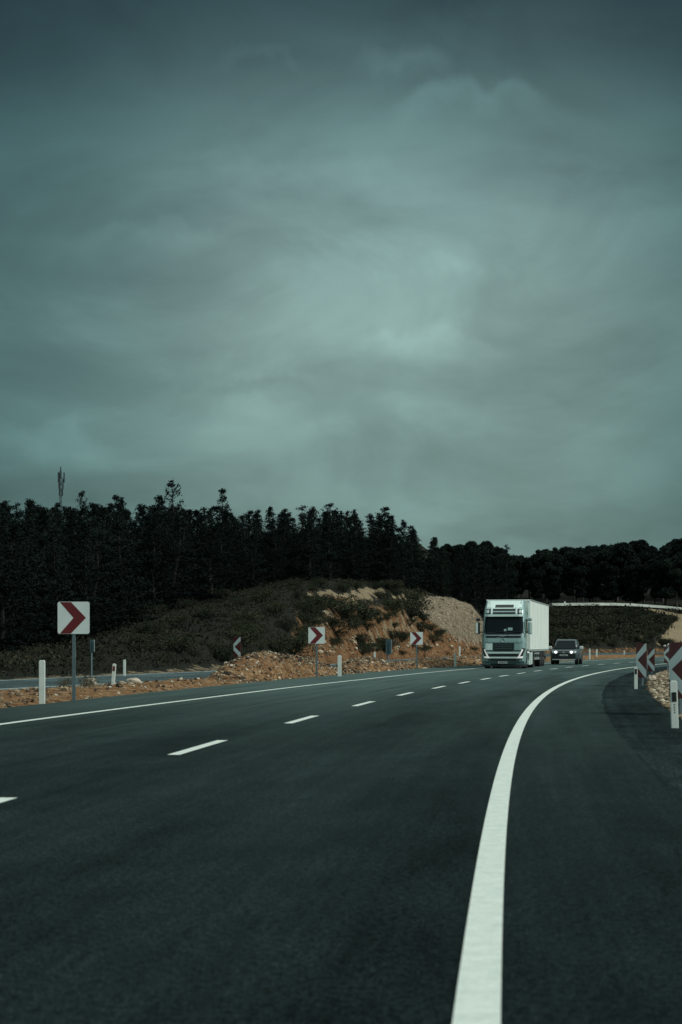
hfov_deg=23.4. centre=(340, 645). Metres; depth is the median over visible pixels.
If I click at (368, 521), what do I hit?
pine tree
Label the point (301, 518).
pine tree
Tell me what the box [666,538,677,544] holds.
umbrella pine tree
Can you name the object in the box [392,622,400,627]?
shrub
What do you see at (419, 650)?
shrub
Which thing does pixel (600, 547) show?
umbrella pine tree
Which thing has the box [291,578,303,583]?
shrub
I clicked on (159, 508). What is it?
pine tree
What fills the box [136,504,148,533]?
pine tree
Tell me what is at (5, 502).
pine tree
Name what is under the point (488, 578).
pine tree
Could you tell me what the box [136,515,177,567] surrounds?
pine tree
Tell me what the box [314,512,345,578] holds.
pine tree
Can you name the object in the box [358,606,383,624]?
shrub
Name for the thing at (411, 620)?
shrub
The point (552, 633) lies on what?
shrub
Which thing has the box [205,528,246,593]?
pine tree
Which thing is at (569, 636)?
shrub
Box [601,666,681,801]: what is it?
road shoulder
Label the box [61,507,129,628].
pine tree
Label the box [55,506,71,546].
pine tree
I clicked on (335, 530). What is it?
pine tree
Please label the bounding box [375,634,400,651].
shrub
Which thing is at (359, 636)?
shrub
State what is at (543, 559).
umbrella pine tree
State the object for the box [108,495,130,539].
pine tree
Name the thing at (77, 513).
pine tree
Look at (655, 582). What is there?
umbrella pine tree
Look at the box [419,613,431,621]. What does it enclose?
shrub
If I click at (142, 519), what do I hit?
pine tree
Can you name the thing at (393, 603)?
shrub
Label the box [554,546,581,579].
umbrella pine tree
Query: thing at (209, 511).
pine tree
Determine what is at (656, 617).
shrub
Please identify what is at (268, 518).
pine tree
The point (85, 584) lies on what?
pine tree
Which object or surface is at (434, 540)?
pine tree
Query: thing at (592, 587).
umbrella pine tree
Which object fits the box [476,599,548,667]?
truck
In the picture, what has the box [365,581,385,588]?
shrub
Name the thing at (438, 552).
pine tree
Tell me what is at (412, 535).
pine tree
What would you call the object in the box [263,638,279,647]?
shrub
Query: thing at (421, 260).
sky
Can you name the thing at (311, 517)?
pine tree
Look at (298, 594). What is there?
shrub
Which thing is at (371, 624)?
shrub
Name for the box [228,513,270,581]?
pine tree
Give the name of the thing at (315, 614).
shrub
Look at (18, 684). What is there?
side road
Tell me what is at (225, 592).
shrub
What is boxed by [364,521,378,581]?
pine tree
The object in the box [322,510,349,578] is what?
pine tree
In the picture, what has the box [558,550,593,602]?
umbrella pine tree
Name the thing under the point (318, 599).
shrub
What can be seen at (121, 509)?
pine tree
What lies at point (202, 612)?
shrub
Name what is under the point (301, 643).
shrub
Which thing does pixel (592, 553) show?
umbrella pine tree
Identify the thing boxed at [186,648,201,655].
shrub
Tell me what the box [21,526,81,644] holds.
pine tree
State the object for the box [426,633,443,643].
shrub
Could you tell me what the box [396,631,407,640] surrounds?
shrub
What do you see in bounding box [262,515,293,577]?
pine tree
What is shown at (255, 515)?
pine tree
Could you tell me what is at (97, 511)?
pine tree
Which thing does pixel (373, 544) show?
pine tree
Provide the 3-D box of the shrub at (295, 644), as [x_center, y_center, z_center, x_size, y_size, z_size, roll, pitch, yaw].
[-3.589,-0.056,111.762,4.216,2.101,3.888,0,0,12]
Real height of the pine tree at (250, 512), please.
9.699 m
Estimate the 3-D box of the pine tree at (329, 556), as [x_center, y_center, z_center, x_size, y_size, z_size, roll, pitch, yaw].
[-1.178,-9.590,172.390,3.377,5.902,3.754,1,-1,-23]
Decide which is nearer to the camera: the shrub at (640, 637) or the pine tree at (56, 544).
the pine tree at (56, 544)
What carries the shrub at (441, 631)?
on the ground at (466, 622)
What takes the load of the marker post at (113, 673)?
on the median ground at (208, 681)
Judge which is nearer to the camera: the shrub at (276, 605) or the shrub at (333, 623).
the shrub at (276, 605)
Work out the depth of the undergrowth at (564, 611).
292.29 m
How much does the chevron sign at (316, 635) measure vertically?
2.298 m
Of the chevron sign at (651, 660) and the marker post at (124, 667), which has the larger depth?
the chevron sign at (651, 660)
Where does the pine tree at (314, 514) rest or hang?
on the ground at (466, 622)
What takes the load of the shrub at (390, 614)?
on the ground at (466, 622)
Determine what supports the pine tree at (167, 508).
on the ground at (466, 622)
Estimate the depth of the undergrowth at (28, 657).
97.43 m
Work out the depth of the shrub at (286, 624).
115.65 m
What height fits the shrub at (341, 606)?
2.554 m
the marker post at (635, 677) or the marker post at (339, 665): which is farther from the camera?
the marker post at (339, 665)
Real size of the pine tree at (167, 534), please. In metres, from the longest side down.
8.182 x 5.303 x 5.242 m
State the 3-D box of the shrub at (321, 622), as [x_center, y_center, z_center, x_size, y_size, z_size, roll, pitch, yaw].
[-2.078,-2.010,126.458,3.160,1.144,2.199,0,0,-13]
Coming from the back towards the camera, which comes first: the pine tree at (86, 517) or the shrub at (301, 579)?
the shrub at (301, 579)
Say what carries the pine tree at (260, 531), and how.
on the ground at (466, 622)
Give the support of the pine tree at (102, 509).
on the ground at (466, 622)
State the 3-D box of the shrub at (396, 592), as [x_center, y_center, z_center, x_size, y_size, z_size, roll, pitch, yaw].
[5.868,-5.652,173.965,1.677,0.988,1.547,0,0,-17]
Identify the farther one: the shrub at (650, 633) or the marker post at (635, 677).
the shrub at (650, 633)
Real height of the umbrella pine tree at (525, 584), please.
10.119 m
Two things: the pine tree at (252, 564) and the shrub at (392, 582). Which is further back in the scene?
the shrub at (392, 582)
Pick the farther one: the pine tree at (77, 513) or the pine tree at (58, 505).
the pine tree at (58, 505)
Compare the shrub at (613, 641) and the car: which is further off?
the shrub at (613, 641)
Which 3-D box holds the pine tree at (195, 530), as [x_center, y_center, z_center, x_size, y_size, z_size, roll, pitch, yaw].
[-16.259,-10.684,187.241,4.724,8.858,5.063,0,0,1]
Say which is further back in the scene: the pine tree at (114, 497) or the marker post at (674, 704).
the pine tree at (114, 497)
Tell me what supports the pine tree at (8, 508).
on the ground at (466, 622)
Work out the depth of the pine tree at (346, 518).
226.69 m
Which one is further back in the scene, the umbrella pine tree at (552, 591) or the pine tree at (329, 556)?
the umbrella pine tree at (552, 591)
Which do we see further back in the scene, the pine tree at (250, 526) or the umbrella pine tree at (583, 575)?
the umbrella pine tree at (583, 575)
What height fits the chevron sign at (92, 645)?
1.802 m
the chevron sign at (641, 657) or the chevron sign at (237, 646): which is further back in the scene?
the chevron sign at (237, 646)
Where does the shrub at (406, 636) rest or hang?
on the ground at (466, 622)
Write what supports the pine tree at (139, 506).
on the ground at (466, 622)
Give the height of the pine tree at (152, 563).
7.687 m
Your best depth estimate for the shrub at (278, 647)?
107.89 m
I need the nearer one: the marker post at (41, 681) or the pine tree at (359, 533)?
the marker post at (41, 681)
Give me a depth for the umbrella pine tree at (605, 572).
339.30 m
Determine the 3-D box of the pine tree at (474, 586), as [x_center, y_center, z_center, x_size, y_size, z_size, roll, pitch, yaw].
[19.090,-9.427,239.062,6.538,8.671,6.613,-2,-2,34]
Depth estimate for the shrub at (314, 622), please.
124.17 m
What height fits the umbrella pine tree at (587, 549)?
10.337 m
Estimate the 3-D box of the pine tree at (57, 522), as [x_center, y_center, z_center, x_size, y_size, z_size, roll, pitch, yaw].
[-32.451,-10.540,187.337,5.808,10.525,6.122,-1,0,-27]
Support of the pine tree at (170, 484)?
on the ground at (466, 622)
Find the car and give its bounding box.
[549,639,582,664]
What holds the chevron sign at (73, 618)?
on the median ground at (208, 681)
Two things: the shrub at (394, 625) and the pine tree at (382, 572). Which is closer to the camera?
the shrub at (394, 625)
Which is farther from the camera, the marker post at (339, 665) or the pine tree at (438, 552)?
the pine tree at (438, 552)
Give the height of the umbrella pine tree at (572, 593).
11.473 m
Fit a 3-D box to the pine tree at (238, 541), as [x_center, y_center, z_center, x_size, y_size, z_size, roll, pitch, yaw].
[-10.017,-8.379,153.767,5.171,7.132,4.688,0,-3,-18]
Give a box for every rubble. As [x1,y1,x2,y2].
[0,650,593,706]
[311,596,481,655]
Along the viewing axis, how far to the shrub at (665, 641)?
274.20 m
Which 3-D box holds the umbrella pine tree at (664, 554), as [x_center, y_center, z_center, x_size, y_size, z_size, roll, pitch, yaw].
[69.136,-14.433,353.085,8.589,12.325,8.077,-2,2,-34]
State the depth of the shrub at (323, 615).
129.89 m
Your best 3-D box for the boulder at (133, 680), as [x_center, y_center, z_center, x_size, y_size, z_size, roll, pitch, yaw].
[-6.714,1.199,53.587,0.548,0.313,0.426,0,0,0]
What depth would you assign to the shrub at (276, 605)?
122.20 m
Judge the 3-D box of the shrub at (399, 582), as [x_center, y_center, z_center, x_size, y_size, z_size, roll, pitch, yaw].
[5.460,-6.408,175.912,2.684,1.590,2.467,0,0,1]
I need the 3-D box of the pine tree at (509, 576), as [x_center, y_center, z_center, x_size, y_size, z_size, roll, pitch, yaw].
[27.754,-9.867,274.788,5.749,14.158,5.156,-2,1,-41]
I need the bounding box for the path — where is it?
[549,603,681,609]
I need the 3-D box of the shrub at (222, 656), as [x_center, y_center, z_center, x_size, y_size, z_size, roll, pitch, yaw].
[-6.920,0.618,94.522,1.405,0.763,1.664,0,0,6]
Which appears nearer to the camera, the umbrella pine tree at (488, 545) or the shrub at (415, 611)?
the shrub at (415, 611)
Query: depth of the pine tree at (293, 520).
226.99 m
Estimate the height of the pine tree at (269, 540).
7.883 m
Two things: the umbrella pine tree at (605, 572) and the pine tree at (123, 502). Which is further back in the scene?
the umbrella pine tree at (605, 572)
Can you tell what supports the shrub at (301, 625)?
on the ground at (466, 622)
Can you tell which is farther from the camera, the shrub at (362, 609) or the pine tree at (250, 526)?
the pine tree at (250, 526)
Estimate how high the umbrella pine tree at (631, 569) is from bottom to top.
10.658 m
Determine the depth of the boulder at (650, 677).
61.79 m
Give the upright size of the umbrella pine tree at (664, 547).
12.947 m
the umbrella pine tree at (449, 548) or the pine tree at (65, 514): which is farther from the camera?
the umbrella pine tree at (449, 548)
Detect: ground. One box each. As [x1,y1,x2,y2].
[0,545,681,689]
[0,651,663,707]
[645,675,670,711]
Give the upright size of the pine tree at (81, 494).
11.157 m
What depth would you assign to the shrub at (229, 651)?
94.67 m
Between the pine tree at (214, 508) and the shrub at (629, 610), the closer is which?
the pine tree at (214, 508)
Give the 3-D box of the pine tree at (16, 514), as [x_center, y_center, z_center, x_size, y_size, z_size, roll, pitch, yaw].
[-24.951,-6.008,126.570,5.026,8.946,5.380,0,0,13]
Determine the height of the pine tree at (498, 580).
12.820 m
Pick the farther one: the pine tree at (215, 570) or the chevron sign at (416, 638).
the pine tree at (215, 570)
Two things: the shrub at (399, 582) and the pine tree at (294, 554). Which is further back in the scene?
the shrub at (399, 582)
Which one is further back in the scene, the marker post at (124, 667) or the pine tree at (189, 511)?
the pine tree at (189, 511)
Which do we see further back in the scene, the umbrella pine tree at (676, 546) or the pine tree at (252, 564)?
the umbrella pine tree at (676, 546)
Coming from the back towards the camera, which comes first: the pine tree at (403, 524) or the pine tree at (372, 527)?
the pine tree at (403, 524)
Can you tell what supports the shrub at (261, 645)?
on the ground at (466, 622)
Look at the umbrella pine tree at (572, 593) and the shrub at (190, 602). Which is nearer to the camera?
the shrub at (190, 602)
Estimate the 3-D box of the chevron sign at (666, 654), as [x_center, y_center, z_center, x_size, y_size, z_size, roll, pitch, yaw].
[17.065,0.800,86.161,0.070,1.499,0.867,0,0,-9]
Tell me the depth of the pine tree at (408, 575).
208.63 m
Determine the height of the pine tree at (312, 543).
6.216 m
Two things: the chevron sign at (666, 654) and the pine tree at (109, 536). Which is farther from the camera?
the pine tree at (109, 536)
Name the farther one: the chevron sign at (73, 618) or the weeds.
the weeds
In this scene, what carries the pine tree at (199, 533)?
on the ground at (466, 622)
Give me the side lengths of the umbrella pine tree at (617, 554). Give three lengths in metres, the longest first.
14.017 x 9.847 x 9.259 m
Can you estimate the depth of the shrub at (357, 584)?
161.19 m
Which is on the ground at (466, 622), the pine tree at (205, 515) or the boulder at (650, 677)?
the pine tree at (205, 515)
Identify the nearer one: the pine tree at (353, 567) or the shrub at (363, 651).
the shrub at (363, 651)
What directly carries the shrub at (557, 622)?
on the ground at (466, 622)
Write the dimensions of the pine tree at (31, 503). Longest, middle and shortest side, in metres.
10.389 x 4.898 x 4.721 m
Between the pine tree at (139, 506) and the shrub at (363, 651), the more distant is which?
the pine tree at (139, 506)
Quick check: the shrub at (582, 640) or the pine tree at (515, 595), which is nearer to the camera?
the shrub at (582, 640)
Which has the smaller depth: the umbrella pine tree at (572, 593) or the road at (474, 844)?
the road at (474, 844)
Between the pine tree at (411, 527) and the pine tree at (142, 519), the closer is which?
the pine tree at (142, 519)
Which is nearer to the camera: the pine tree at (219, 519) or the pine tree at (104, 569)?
the pine tree at (104, 569)
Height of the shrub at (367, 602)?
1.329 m
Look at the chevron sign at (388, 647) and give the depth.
91.49 m
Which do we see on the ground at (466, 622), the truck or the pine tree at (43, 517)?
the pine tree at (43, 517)
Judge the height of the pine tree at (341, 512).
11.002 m
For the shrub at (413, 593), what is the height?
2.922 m
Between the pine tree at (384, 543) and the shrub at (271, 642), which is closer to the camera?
the shrub at (271, 642)
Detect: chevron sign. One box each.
[58,602,89,700]
[90,640,94,675]
[234,637,240,656]
[308,627,324,677]
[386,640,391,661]
[410,632,422,668]
[636,643,646,685]
[648,649,654,673]
[664,647,668,669]
[669,642,681,714]
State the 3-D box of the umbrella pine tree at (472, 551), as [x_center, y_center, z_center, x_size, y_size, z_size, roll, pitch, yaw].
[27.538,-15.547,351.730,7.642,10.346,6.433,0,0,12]
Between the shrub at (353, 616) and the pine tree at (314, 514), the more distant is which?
the pine tree at (314, 514)
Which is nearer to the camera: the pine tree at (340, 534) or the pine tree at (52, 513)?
the pine tree at (52, 513)
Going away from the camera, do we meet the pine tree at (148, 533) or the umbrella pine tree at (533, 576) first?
the pine tree at (148, 533)
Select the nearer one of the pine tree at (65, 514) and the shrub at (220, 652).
the shrub at (220, 652)
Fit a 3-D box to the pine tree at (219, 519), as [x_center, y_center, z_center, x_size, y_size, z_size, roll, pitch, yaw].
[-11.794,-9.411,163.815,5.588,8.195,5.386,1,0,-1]
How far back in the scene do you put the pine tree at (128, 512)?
155.98 m
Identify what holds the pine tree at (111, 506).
on the ground at (466, 622)
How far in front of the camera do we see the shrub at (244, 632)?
102.84 m
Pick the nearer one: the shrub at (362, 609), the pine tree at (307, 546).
the shrub at (362, 609)
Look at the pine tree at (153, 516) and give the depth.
162.55 m
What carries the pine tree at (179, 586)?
on the ground at (466, 622)
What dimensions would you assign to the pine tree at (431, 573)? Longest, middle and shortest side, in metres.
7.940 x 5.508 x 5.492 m
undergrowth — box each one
[0,575,477,678]
[541,599,681,647]
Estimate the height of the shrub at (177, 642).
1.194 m
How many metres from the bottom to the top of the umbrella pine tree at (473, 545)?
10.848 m
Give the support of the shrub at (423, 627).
on the ground at (466, 622)
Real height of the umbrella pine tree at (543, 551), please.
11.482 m
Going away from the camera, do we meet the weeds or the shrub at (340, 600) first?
the weeds
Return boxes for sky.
[0,0,681,557]
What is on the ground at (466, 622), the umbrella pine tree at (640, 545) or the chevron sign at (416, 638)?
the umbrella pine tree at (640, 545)
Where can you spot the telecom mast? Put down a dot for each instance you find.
(61, 481)
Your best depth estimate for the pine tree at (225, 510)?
151.79 m
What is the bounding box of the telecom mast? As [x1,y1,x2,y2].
[58,467,64,528]
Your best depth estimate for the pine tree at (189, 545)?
146.58 m
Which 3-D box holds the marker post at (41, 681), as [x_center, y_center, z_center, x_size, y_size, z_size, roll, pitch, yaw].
[-6.753,0.930,37.237,0.137,1.200,0.060,0,0,4]
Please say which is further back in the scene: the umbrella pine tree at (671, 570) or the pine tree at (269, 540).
the umbrella pine tree at (671, 570)
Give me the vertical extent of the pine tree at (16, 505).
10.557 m
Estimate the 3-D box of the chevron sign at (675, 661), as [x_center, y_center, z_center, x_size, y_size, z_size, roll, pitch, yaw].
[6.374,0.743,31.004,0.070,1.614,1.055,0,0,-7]
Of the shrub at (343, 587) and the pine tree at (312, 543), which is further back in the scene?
the pine tree at (312, 543)
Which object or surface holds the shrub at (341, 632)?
on the ground at (466, 622)
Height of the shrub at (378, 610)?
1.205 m
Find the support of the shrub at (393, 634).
on the ground at (466, 622)
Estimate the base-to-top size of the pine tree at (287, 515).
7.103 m
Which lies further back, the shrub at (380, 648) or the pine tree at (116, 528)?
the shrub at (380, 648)
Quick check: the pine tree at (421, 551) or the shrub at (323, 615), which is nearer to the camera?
the shrub at (323, 615)
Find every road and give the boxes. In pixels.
[0,652,663,689]
[0,656,681,1023]
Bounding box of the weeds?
[53,674,103,687]
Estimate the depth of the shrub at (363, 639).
141.85 m
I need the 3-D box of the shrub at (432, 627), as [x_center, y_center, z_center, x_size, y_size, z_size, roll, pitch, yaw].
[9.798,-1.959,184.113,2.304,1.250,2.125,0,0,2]
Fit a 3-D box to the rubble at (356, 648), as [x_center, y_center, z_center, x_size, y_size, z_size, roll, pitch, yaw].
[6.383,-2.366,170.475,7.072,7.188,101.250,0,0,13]
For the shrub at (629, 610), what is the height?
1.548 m
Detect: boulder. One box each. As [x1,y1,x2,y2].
[126,678,141,683]
[647,675,655,680]
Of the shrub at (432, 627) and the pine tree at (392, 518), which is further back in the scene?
the pine tree at (392, 518)
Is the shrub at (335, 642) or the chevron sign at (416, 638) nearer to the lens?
the chevron sign at (416, 638)
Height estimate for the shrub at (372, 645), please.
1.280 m
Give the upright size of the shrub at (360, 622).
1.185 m
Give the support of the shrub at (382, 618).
on the ground at (466, 622)
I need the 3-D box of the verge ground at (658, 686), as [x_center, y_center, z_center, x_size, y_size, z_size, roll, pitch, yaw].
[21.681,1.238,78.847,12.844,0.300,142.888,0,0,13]
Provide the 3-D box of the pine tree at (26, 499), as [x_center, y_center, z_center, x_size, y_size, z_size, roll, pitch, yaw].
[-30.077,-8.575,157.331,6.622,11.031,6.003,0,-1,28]
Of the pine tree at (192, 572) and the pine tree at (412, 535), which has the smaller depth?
the pine tree at (192, 572)
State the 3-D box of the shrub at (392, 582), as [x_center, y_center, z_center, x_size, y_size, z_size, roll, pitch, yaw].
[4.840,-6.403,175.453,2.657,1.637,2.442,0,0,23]
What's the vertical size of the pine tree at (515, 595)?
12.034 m
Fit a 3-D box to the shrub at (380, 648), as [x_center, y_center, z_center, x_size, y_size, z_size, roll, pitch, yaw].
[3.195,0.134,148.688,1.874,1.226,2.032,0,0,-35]
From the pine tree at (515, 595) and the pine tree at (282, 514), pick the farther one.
the pine tree at (515, 595)
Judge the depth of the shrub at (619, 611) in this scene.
310.14 m
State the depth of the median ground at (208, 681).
60.97 m
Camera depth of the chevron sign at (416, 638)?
91.54 m
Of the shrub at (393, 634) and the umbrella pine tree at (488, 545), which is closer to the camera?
the shrub at (393, 634)
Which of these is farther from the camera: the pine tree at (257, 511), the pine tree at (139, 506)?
the pine tree at (257, 511)
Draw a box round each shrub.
[128,620,156,636]
[157,633,198,653]
[174,598,197,609]
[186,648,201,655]
[192,604,220,618]
[207,588,233,598]
[207,648,224,658]
[208,645,242,661]
[213,651,232,660]
[223,626,264,646]
[229,609,259,621]
[254,641,269,649]
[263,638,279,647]
[264,599,287,613]
[268,640,291,653]
[270,629,313,655]
[276,619,298,631]
[287,634,312,653]
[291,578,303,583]
[291,626,308,636]
[292,589,310,600]
[293,613,324,626]
[294,621,313,632]
[301,610,324,618]
[301,614,334,626]
[305,593,332,608]
[308,576,329,586]
[310,608,329,618]
[319,593,364,618]
[321,597,345,606]
[323,613,372,632]
[328,635,345,646]
[333,629,349,638]
[334,581,354,591]
[343,611,358,623]
[353,580,365,588]
[353,617,367,626]
[355,632,367,641]
[355,642,377,655]
[357,599,373,605]
[357,602,369,614]
[357,633,370,642]
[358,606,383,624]
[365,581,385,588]
[365,622,376,630]
[366,640,379,653]
[370,606,383,617]
[372,589,395,599]
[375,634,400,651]
[375,640,384,651]
[376,616,388,623]
[377,579,397,589]
[381,598,413,612]
[383,578,404,589]
[383,598,402,610]
[383,610,399,619]
[387,628,403,640]
[391,588,401,596]
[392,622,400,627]
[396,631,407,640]
[399,632,409,641]
[400,595,433,618]
[401,585,428,603]
[406,617,417,625]
[415,622,432,631]
[415,646,426,651]
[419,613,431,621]
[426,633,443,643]
[428,622,437,631]
[434,629,448,637]
[549,629,558,637]
[550,619,561,626]
[554,621,569,626]
[561,632,580,638]
[573,632,595,644]
[603,637,620,646]
[609,608,626,614]
[625,607,636,612]
[631,633,646,642]
[641,629,662,638]
[648,614,670,619]
[658,637,674,644]
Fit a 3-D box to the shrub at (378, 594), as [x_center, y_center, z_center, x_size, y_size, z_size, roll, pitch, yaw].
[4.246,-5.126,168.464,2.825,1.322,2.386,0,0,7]
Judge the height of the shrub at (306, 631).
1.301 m
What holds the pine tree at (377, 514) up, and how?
on the ground at (466, 622)
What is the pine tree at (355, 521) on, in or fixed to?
on the ground at (466, 622)
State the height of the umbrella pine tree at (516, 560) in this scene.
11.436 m
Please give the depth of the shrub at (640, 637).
266.43 m
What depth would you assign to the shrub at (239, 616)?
111.19 m
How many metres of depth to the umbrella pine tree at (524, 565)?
354.26 m
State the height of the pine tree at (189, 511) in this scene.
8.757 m
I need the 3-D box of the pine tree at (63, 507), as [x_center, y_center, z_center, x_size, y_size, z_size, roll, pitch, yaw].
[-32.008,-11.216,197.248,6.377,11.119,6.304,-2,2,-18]
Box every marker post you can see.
[39,660,44,703]
[111,664,115,684]
[123,660,125,675]
[338,655,341,675]
[634,667,637,688]
[670,681,678,727]
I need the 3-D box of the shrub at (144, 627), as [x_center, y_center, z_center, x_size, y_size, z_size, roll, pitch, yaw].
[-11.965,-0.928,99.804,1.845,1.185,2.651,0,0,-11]
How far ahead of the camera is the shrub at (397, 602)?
165.06 m
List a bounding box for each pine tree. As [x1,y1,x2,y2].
[0,500,11,527]
[3,505,12,543]
[6,509,29,557]
[10,502,23,519]
[20,500,42,541]
[20,507,74,602]
[21,498,51,545]
[21,506,100,633]
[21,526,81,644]
[41,507,63,544]
[46,503,61,535]
[50,507,63,543]
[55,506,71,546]
[57,508,82,557]
[59,506,66,535]
[59,531,150,633]
[60,521,124,637]
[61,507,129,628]
[62,516,134,605]
[66,505,99,553]
[68,490,93,538]
[72,505,145,608]
[89,504,114,540]
[91,517,163,630]
[101,503,127,554]
[101,504,155,616]
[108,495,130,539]
[116,497,133,533]
[121,509,140,541]
[124,520,155,606]
[126,507,170,611]
[127,520,191,612]
[131,503,146,534]
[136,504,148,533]
[136,507,162,541]
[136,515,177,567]
[139,520,222,608]
[144,511,222,599]
[147,478,193,602]
[147,494,178,589]
[154,512,198,601]
[160,507,193,595]
[175,516,200,577]
[178,509,206,584]
[182,509,224,592]
[183,526,235,599]
[190,514,202,541]
[195,507,213,585]
[200,512,235,581]
[201,488,239,587]
[204,505,239,562]
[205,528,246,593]
[207,508,212,525]
[226,518,260,589]
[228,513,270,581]
[236,533,275,590]
[238,514,263,573]
[241,510,265,558]
[242,512,266,578]
[252,510,266,543]
[256,506,290,580]
[256,517,272,579]
[260,509,274,536]
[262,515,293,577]
[266,515,301,579]
[268,511,297,576]
[277,513,300,575]
[287,517,299,546]
[288,523,332,581]
[289,505,337,569]
[290,521,332,577]
[295,508,333,576]
[308,506,325,571]
[312,503,351,580]
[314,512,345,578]
[315,526,343,579]
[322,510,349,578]
[332,514,386,580]
[335,509,370,580]
[335,531,368,579]
[338,510,345,546]
[340,511,363,576]
[361,517,396,581]
[362,507,411,581]
[363,513,374,575]
[364,513,407,580]
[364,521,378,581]
[372,530,408,580]
[388,516,397,570]
[394,529,433,589]
[396,519,423,583]
[396,527,422,588]
[406,525,419,582]
[407,532,430,586]
[413,541,450,594]
[417,544,448,591]
[423,537,449,571]
[423,547,451,578]
[440,544,454,564]
[452,551,499,609]
[453,549,484,571]
[455,540,485,553]
[476,549,498,617]
[478,540,504,555]
[488,545,509,599]
[489,544,521,599]
[491,553,522,591]
[495,557,518,599]
[514,555,531,599]
[523,556,536,599]
[524,568,545,599]
[532,552,563,602]
[533,549,561,598]
[538,562,563,602]
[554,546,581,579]
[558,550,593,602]
[564,588,577,602]
[570,565,592,602]
[574,545,597,553]
[582,555,602,602]
[584,552,600,600]
[591,561,619,602]
[592,544,606,551]
[596,542,634,602]
[603,542,628,600]
[621,558,644,603]
[625,539,651,587]
[627,550,656,603]
[639,559,671,604]
[651,545,675,601]
[655,549,680,605]
[655,556,681,606]
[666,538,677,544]
[670,538,681,552]
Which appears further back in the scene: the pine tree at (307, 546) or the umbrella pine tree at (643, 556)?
the umbrella pine tree at (643, 556)
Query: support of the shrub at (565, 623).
on the ground at (466, 622)
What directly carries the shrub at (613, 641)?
on the ground at (466, 622)
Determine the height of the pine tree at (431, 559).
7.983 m
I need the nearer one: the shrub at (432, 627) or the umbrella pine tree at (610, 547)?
the shrub at (432, 627)
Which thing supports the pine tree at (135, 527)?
on the ground at (466, 622)

